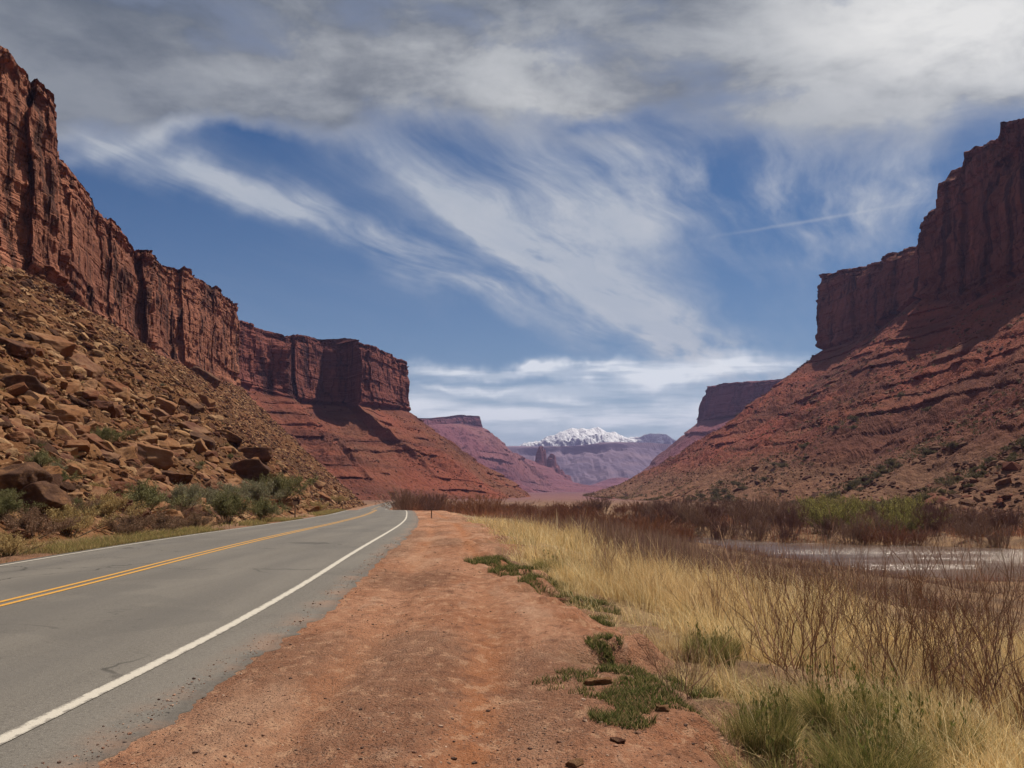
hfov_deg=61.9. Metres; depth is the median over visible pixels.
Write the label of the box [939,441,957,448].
scrub bush
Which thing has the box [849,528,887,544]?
tamarisk bush
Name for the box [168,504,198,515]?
sage bush
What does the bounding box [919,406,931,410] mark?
scrub bush
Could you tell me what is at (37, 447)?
boulder
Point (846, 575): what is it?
bare shrub
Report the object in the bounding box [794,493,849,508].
tamarisk bush
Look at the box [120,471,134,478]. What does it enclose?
boulder
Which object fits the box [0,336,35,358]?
boulder
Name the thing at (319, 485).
boulder
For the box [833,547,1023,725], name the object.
bare shrub
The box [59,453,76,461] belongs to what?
boulder
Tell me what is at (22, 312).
boulder
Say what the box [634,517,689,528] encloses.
tamarisk bush
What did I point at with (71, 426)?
boulder
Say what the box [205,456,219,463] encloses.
boulder
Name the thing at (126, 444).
boulder
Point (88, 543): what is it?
verge grass
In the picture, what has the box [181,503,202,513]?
boulder
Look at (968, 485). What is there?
scrub bush
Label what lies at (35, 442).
sage bush
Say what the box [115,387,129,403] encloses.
boulder
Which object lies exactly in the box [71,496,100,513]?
sage bush
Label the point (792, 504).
tamarisk bush
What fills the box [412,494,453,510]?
tamarisk bush
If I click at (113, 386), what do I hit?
boulder
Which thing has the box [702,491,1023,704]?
bare shrub
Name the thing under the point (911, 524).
tamarisk bush
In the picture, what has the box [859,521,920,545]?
tamarisk bush
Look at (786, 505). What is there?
tamarisk bush
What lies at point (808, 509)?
tamarisk bush
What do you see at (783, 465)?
scrub bush
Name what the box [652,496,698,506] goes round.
tamarisk bush
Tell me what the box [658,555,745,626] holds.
bare shrub
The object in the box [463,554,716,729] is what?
grass
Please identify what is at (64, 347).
boulder
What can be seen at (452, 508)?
tamarisk bush
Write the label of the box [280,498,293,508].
boulder
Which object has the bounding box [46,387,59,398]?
boulder
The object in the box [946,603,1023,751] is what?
bare shrub
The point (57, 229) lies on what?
canyon hill
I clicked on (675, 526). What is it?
tamarisk bush
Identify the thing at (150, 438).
boulder
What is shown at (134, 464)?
boulder
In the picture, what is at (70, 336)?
boulder
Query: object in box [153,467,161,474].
boulder
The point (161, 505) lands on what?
boulder
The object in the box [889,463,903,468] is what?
scrub bush
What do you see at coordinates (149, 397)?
boulder
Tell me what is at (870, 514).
tamarisk bush
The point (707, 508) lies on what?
tamarisk bush
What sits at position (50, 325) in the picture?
boulder
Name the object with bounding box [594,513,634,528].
tamarisk bush
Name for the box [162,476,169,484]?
boulder
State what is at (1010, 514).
tamarisk bush
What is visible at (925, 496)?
scrub bush
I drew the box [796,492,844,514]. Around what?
tamarisk bush
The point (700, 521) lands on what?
tamarisk bush
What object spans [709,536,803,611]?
bare shrub
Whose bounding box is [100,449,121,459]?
boulder
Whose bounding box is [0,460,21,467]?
boulder
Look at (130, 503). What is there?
boulder
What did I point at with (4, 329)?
boulder
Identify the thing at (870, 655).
bare shrub
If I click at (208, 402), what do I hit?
boulder
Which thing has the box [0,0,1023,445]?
sky
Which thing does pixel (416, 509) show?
tamarisk bush
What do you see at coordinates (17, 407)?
boulder
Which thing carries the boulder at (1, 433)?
on the canyon hill at (57, 229)
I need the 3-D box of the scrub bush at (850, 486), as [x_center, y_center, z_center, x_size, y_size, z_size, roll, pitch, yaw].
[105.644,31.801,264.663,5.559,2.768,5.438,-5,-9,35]
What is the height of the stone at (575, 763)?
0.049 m
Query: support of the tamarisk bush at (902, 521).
on the ground at (510, 652)
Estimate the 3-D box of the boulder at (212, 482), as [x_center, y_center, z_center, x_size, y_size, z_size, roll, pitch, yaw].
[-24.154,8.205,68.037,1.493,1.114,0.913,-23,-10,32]
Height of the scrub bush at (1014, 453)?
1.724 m
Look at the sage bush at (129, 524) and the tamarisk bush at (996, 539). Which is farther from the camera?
the tamarisk bush at (996, 539)
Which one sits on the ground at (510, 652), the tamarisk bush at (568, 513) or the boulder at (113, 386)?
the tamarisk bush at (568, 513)
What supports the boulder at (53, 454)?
on the canyon hill at (57, 229)
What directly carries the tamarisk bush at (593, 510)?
on the ground at (510, 652)
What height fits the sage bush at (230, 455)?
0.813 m
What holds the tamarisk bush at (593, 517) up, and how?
on the ground at (510, 652)
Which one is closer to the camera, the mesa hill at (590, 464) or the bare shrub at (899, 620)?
the bare shrub at (899, 620)
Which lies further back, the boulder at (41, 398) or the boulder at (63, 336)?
the boulder at (63, 336)
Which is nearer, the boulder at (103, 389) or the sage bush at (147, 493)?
the sage bush at (147, 493)
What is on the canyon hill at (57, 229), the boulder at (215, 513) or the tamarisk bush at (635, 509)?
the boulder at (215, 513)
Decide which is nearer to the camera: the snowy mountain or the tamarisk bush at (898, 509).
the tamarisk bush at (898, 509)
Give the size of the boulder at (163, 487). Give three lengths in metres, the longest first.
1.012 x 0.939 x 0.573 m
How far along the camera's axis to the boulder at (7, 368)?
58.47 m
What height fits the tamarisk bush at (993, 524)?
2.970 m
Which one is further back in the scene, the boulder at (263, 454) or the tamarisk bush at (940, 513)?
the boulder at (263, 454)
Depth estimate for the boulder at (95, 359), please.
101.16 m
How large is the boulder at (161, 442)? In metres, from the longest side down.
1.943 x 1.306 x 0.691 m
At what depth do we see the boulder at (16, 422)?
44.36 m
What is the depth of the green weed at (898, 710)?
6.16 m
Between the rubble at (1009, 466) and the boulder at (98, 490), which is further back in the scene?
the rubble at (1009, 466)
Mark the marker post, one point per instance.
(295, 503)
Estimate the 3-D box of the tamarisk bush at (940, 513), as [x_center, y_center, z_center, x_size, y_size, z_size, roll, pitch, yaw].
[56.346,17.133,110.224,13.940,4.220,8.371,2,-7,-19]
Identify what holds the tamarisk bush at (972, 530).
on the ground at (510, 652)
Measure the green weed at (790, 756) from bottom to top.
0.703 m
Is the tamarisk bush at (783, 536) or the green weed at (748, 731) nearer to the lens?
the green weed at (748, 731)
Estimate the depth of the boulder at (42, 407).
51.32 m
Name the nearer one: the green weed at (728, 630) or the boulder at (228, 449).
the green weed at (728, 630)
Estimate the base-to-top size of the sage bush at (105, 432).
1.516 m
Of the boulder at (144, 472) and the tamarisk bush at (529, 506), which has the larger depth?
the tamarisk bush at (529, 506)
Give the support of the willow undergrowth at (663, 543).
on the ground at (510, 652)
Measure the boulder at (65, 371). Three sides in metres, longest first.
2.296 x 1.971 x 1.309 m
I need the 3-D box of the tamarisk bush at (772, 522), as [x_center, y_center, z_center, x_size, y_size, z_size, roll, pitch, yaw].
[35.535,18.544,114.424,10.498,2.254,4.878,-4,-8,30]
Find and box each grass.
[0,508,345,562]
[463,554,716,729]
[467,506,1023,767]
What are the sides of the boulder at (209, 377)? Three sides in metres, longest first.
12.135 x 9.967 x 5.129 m
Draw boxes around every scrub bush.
[737,485,746,489]
[776,463,789,467]
[826,493,840,498]
[841,483,857,490]
[870,464,886,469]
[871,473,884,478]
[878,467,893,473]
[884,460,897,465]
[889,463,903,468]
[915,450,928,455]
[918,494,938,499]
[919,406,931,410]
[928,449,937,453]
[937,488,945,494]
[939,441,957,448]
[947,475,964,481]
[963,483,975,486]
[968,473,985,479]
[970,470,988,474]
[974,465,986,469]
[983,458,998,462]
[1003,457,1016,461]
[1009,451,1021,457]
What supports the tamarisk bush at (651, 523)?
on the ground at (510, 652)
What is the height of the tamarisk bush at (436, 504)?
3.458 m
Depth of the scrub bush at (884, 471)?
265.23 m
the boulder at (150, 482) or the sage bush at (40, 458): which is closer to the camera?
the sage bush at (40, 458)
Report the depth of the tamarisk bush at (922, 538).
95.09 m
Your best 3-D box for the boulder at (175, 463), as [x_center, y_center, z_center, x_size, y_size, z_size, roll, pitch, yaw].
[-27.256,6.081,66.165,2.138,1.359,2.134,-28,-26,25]
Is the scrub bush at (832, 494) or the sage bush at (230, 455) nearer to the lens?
the sage bush at (230, 455)
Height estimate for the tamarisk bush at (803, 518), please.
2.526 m
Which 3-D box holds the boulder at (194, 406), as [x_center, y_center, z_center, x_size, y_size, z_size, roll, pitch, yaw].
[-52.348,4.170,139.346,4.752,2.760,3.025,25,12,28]
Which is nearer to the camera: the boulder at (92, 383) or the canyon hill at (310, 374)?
the boulder at (92, 383)
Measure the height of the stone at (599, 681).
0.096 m
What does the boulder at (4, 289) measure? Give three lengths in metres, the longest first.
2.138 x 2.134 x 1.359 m
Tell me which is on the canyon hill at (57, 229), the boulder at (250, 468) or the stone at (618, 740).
the boulder at (250, 468)
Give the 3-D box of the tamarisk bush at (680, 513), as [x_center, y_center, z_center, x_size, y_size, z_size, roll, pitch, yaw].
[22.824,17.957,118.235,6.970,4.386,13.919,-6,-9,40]
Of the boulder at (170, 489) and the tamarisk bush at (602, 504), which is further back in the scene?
the tamarisk bush at (602, 504)
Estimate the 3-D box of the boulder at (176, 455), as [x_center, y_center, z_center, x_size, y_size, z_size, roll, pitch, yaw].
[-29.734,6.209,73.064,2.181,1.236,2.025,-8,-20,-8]
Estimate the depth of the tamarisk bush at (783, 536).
101.49 m
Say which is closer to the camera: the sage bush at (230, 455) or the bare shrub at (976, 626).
the bare shrub at (976, 626)
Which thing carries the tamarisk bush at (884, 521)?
on the ground at (510, 652)
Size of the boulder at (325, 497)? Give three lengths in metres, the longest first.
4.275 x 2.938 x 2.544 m
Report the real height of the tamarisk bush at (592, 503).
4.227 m
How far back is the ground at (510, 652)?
7.63 m
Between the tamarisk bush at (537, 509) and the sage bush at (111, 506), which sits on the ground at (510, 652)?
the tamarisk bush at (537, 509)
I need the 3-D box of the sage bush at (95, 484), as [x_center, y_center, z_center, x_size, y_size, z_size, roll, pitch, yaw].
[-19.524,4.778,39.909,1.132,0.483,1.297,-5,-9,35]
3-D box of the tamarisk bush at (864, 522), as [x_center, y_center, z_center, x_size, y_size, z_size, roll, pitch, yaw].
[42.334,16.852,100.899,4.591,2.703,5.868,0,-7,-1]
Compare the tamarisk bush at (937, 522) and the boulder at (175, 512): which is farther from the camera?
the tamarisk bush at (937, 522)
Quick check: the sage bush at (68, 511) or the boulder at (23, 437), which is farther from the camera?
the boulder at (23, 437)
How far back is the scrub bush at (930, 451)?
261.73 m
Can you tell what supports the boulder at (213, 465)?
on the canyon hill at (57, 229)
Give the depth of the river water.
80.71 m
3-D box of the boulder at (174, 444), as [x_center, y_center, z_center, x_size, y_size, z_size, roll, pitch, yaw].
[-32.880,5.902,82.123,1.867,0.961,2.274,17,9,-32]
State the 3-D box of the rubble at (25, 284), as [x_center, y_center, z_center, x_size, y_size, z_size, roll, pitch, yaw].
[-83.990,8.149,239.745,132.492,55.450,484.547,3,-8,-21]
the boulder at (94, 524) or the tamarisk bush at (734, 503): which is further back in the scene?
the tamarisk bush at (734, 503)
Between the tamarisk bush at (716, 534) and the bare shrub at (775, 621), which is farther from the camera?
the tamarisk bush at (716, 534)
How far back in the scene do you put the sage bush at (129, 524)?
29.86 m
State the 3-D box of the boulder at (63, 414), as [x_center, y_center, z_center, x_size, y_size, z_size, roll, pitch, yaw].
[-27.395,2.303,52.242,1.958,1.246,1.961,-3,-21,-11]
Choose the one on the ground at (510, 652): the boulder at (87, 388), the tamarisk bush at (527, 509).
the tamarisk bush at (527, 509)
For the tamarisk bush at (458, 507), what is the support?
on the ground at (510, 652)
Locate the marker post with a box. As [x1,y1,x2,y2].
[293,501,297,517]
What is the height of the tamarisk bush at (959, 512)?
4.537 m
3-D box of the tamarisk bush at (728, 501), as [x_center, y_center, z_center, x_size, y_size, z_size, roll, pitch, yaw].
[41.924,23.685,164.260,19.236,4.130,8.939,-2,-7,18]
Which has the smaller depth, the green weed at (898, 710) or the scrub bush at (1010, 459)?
the green weed at (898, 710)
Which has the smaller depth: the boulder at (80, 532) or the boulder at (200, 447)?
the boulder at (80, 532)
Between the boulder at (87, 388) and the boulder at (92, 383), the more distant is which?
the boulder at (92, 383)
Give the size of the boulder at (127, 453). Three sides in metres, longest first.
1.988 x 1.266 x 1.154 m
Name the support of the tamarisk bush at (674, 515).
on the ground at (510, 652)
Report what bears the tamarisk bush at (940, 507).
on the ground at (510, 652)
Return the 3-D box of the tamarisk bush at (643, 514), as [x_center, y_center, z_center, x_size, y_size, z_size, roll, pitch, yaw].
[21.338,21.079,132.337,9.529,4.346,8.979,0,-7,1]
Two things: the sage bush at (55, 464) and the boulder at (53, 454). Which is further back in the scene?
the boulder at (53, 454)
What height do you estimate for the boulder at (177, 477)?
1.082 m
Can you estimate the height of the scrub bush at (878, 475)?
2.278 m
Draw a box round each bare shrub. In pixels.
[586,515,672,586]
[628,615,780,699]
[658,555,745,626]
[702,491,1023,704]
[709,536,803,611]
[712,561,852,669]
[757,496,1023,697]
[783,547,961,666]
[787,520,949,629]
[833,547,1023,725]
[833,547,1023,737]
[855,498,1023,729]
[874,511,1022,673]
[875,544,1023,668]
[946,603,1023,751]
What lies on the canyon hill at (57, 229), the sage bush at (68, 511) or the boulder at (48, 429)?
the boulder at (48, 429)
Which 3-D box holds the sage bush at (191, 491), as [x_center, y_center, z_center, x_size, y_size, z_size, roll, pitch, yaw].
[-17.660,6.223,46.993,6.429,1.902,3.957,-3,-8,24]
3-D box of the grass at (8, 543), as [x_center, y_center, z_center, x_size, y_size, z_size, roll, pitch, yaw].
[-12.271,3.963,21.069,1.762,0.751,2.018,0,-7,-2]
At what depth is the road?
10.61 m
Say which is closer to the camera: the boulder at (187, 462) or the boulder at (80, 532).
the boulder at (80, 532)
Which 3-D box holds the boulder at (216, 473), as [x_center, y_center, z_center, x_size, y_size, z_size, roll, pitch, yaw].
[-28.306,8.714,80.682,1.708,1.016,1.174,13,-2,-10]
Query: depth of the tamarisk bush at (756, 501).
153.03 m
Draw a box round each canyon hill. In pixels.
[0,46,363,541]
[238,320,530,499]
[420,415,556,491]
[588,118,1023,519]
[640,378,784,472]
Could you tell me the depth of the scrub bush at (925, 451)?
262.75 m
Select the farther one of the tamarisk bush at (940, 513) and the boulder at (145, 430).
the tamarisk bush at (940, 513)
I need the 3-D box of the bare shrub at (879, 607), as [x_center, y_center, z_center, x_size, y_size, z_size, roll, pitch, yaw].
[4.629,2.911,10.941,1.317,1.800,1.978,3,-8,-23]
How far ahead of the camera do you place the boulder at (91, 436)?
49.46 m
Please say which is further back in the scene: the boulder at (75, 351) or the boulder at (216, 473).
the boulder at (75, 351)
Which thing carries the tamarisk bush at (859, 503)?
on the ground at (510, 652)
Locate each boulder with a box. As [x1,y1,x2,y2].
[0,286,11,296]
[0,324,11,333]
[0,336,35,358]
[0,362,15,374]
[0,374,46,394]
[0,426,3,438]
[0,443,11,450]
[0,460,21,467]
[0,462,53,491]
[1,309,15,320]
[3,398,21,403]
[4,431,29,443]
[6,527,30,537]
[9,418,25,428]
[10,406,21,409]
[12,427,36,439]
[15,481,71,515]
[16,309,38,318]
[17,409,40,423]
[18,317,37,323]
[19,418,33,425]
[20,368,51,381]
[24,341,38,348]
[24,452,35,457]
[26,331,76,358]
[26,358,51,376]
[26,538,40,544]
[29,444,50,457]
[31,523,59,538]
[32,391,53,403]
[33,404,45,409]
[37,320,53,328]
[37,422,56,437]
[39,314,57,325]
[39,343,55,350]
[39,414,62,424]
[41,466,62,474]
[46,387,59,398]
[47,451,69,464]
[49,378,61,386]
[52,408,83,424]
[55,365,74,376]
[56,404,90,418]
[58,333,67,339]
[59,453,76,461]
[61,463,82,475]
[62,421,89,434]
[62,423,76,435]
[63,439,89,453]
[64,332,76,341]
[64,353,103,381]
[66,382,81,394]
[68,492,82,500]
[73,349,85,355]
[74,365,87,370]
[76,529,96,537]
[77,433,103,442]
[82,390,99,399]
[82,461,110,476]
[84,379,97,389]
[84,387,96,390]
[84,421,103,430]
[84,465,102,477]
[85,401,108,410]
[87,517,103,527]
[89,486,108,496]
[91,357,107,363]
[95,476,108,487]
[98,387,108,395]
[100,377,129,393]
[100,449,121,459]
[107,463,119,473]
[113,404,122,417]
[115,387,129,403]
[115,478,134,482]
[116,446,137,460]
[117,499,132,509]
[120,442,137,454]
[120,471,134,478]
[124,461,140,468]
[128,442,173,469]
[136,467,155,479]
[137,411,152,420]
[137,478,154,486]
[140,392,155,401]
[140,428,150,434]
[140,434,157,443]
[145,421,160,427]
[150,407,169,417]
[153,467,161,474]
[153,483,168,490]
[155,397,176,414]
[155,501,168,510]
[156,416,169,422]
[156,481,174,492]
[157,440,167,445]
[158,490,173,500]
[158,509,183,518]
[161,438,180,449]
[161,470,193,484]
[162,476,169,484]
[163,447,180,457]
[171,414,188,420]
[172,455,177,467]
[173,449,184,456]
[178,398,204,414]
[178,421,211,435]
[181,459,194,466]
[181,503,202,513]
[189,366,220,388]
[189,431,215,449]
[191,438,207,452]
[196,393,215,407]
[201,516,218,524]
[204,479,218,489]
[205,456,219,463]
[205,461,224,472]
[207,508,223,518]
[211,470,220,475]
[215,429,242,445]
[220,446,231,453]
[227,478,240,483]
[230,459,269,482]
[238,447,271,461]
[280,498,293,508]
[304,476,325,489]
[307,506,319,511]
[317,491,330,501]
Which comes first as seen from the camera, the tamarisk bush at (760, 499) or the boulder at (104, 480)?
the boulder at (104, 480)
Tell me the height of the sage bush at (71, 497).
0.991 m
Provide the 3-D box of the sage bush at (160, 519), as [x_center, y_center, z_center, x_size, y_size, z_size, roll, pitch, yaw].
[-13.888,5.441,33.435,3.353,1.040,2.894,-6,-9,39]
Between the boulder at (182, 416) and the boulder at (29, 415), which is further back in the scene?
the boulder at (182, 416)
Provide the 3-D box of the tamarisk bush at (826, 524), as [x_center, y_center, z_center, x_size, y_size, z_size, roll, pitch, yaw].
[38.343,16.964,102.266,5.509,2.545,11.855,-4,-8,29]
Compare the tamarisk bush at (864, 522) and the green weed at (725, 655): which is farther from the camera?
the tamarisk bush at (864, 522)
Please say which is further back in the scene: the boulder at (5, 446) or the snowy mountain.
the snowy mountain
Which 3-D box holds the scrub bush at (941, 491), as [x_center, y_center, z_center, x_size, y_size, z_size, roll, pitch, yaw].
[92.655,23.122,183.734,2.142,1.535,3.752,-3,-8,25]
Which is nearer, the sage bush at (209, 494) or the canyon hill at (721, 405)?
the sage bush at (209, 494)
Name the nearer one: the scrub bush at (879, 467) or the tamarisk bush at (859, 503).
the tamarisk bush at (859, 503)
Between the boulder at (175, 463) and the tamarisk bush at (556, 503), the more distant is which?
the tamarisk bush at (556, 503)
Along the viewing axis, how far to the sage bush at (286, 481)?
85.26 m
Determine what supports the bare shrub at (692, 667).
on the ground at (510, 652)
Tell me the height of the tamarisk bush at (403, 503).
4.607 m
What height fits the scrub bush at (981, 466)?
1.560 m
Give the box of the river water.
[621,514,1023,581]
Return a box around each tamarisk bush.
[375,487,423,510]
[383,493,467,509]
[409,504,425,510]
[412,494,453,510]
[415,497,450,510]
[418,492,482,503]
[441,503,465,513]
[444,498,488,512]
[452,496,538,513]
[455,493,507,515]
[513,505,541,515]
[514,503,545,513]
[518,508,581,520]
[527,510,573,520]
[530,509,584,524]
[534,506,548,513]
[545,500,570,507]
[555,503,594,512]
[557,503,619,523]
[560,501,611,510]
[568,498,605,512]
[577,493,627,514]
[577,507,630,527]
[583,507,598,516]
[589,511,686,525]
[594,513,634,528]
[609,503,628,514]
[614,518,665,535]
[618,507,663,521]
[622,498,693,513]
[622,501,657,512]
[622,512,680,535]
[628,500,661,513]
[632,498,688,511]
[634,498,704,528]
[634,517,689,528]
[644,507,672,520]
[646,506,701,527]
[650,513,757,539]
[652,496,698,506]
[652,522,689,534]
[662,523,717,542]
[674,507,720,532]
[682,496,777,507]
[683,498,772,522]
[696,501,750,522]
[702,498,761,515]
[706,514,773,540]
[723,498,797,527]
[742,525,800,542]
[743,496,780,508]
[748,500,819,519]
[750,506,825,533]
[751,493,799,507]
[752,499,803,526]
[757,514,786,529]
[765,497,804,512]
[788,499,864,533]
[789,510,822,526]
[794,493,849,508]
[795,504,822,517]
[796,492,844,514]
[800,509,880,543]
[808,515,854,534]
[816,497,871,526]
[821,508,890,521]
[826,496,873,512]
[838,495,947,525]
[840,494,893,511]
[841,514,908,536]
[845,515,897,533]
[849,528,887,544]
[858,498,976,525]
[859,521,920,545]
[868,504,983,531]
[873,511,942,533]
[881,505,1016,535]
[885,502,968,530]
[893,509,950,533]
[893,528,939,545]
[894,492,940,508]
[898,503,964,527]
[921,508,992,533]
[930,520,977,537]
[940,500,1022,532]
[940,522,1016,547]
[944,521,992,539]
[948,505,1023,535]
[961,507,1011,525]
[969,515,1023,534]
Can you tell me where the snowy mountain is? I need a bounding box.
[520,427,675,446]
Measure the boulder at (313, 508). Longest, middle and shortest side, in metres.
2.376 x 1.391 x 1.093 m
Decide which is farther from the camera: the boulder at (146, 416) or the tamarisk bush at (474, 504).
the tamarisk bush at (474, 504)
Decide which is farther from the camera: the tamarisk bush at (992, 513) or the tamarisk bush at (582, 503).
the tamarisk bush at (582, 503)
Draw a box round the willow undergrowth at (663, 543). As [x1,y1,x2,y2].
[444,505,1023,641]
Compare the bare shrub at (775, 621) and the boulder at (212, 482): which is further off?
the boulder at (212, 482)
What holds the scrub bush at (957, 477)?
on the canyon hill at (966, 250)
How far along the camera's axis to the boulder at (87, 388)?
73.11 m
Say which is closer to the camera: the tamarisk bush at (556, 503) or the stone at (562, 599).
the stone at (562, 599)
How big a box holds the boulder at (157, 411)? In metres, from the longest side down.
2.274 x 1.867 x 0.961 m
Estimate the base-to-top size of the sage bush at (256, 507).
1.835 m
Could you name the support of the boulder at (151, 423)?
on the canyon hill at (57, 229)
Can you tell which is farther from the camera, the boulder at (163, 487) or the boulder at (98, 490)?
the boulder at (163, 487)
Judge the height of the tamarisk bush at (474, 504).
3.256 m
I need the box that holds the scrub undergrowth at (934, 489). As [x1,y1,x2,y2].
[583,285,1023,506]
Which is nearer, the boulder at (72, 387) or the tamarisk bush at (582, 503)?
the boulder at (72, 387)
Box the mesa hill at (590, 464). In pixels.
[506,442,671,484]
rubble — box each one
[0,263,366,543]
[248,392,528,499]
[587,279,1023,516]
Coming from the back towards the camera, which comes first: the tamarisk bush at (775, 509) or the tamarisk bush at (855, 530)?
the tamarisk bush at (775, 509)
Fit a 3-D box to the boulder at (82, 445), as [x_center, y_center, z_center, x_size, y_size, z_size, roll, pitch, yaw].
[-23.968,3.603,46.632,1.528,0.786,1.861,7,-43,-32]
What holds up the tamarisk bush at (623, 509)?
on the ground at (510, 652)
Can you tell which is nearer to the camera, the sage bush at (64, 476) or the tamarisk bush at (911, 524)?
the sage bush at (64, 476)
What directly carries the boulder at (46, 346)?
on the canyon hill at (57, 229)
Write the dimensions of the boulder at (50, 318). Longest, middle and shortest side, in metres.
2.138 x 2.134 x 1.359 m
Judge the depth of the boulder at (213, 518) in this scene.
45.72 m
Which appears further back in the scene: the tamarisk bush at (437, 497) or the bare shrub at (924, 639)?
the tamarisk bush at (437, 497)
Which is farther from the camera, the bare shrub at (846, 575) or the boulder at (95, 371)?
the boulder at (95, 371)
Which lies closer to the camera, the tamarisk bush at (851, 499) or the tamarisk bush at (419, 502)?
the tamarisk bush at (419, 502)
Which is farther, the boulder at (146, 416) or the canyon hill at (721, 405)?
the canyon hill at (721, 405)
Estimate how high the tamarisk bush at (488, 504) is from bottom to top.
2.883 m
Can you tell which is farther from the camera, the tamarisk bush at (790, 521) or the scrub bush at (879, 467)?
the scrub bush at (879, 467)
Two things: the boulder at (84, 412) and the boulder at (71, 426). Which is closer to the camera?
the boulder at (71, 426)
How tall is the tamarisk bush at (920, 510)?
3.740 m
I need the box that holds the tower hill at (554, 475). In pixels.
[514,446,615,491]
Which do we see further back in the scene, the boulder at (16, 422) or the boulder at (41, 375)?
the boulder at (41, 375)
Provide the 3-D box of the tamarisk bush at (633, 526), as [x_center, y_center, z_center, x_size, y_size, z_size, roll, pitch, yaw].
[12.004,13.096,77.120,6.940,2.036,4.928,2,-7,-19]
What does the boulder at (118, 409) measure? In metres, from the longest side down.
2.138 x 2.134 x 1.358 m
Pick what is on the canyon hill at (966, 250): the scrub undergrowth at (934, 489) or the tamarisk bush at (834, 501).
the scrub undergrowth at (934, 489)
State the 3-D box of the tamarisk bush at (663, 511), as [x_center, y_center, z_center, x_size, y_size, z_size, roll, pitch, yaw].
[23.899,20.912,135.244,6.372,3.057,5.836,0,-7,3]
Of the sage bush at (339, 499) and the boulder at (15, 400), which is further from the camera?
the sage bush at (339, 499)
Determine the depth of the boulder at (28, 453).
36.72 m
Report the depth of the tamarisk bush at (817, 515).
104.95 m
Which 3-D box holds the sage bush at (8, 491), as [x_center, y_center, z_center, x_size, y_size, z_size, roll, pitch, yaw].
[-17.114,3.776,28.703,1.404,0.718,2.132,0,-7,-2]
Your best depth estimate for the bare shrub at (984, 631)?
12.40 m
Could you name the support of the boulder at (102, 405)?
on the canyon hill at (57, 229)
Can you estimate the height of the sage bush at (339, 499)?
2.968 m
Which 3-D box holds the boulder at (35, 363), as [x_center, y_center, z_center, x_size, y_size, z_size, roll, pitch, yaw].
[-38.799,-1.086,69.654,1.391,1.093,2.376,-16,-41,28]
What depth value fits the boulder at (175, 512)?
42.46 m
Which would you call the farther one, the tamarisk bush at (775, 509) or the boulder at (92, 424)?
the tamarisk bush at (775, 509)
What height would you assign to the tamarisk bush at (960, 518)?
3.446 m
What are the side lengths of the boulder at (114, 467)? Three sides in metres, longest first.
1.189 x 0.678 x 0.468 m
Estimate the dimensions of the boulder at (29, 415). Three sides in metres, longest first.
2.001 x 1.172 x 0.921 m
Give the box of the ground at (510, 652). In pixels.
[0,492,1023,767]
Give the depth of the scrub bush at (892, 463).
271.34 m
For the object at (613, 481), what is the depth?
3717.11 m
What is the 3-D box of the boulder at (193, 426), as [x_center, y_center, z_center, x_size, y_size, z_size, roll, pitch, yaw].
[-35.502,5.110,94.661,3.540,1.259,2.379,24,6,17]
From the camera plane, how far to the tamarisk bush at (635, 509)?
194.42 m
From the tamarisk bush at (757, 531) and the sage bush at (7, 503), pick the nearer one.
the sage bush at (7, 503)
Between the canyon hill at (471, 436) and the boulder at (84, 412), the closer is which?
the boulder at (84, 412)
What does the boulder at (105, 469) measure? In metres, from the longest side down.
1.685 x 1.683 x 1.071 m
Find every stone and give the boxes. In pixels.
[557,598,567,602]
[565,758,583,767]
[584,677,611,684]
[610,737,625,743]
[656,704,669,711]
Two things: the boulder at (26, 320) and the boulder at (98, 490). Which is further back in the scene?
the boulder at (26, 320)
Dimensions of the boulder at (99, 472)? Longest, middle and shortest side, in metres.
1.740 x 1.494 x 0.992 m
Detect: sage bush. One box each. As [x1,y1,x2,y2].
[0,488,25,499]
[0,491,47,519]
[0,503,83,538]
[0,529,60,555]
[23,448,77,466]
[30,436,51,444]
[42,503,149,537]
[51,462,67,469]
[61,469,96,481]
[69,494,109,511]
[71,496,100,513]
[75,484,89,489]
[83,490,145,517]
[88,482,109,487]
[90,425,147,442]
[102,512,170,537]
[111,512,205,531]
[113,475,207,513]
[162,480,259,507]
[162,484,284,523]
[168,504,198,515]
[173,511,227,528]
[198,486,251,502]
[216,478,288,503]
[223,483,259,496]
[227,453,241,459]
[236,494,291,520]
[247,471,322,503]
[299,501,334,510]
[330,494,354,503]
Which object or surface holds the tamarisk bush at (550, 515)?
on the ground at (510, 652)
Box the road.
[0,501,418,767]
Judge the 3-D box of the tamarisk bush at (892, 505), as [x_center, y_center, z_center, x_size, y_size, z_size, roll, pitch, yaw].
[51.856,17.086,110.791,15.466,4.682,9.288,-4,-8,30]
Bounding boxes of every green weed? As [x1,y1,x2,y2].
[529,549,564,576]
[670,621,746,667]
[696,681,818,758]
[701,626,746,660]
[702,720,872,767]
[743,652,912,744]
[765,683,986,767]
[823,656,959,730]
[827,684,1019,767]
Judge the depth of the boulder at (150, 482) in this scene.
47.55 m
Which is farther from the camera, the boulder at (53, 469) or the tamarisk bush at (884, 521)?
the tamarisk bush at (884, 521)
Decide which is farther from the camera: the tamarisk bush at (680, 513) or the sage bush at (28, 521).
the tamarisk bush at (680, 513)

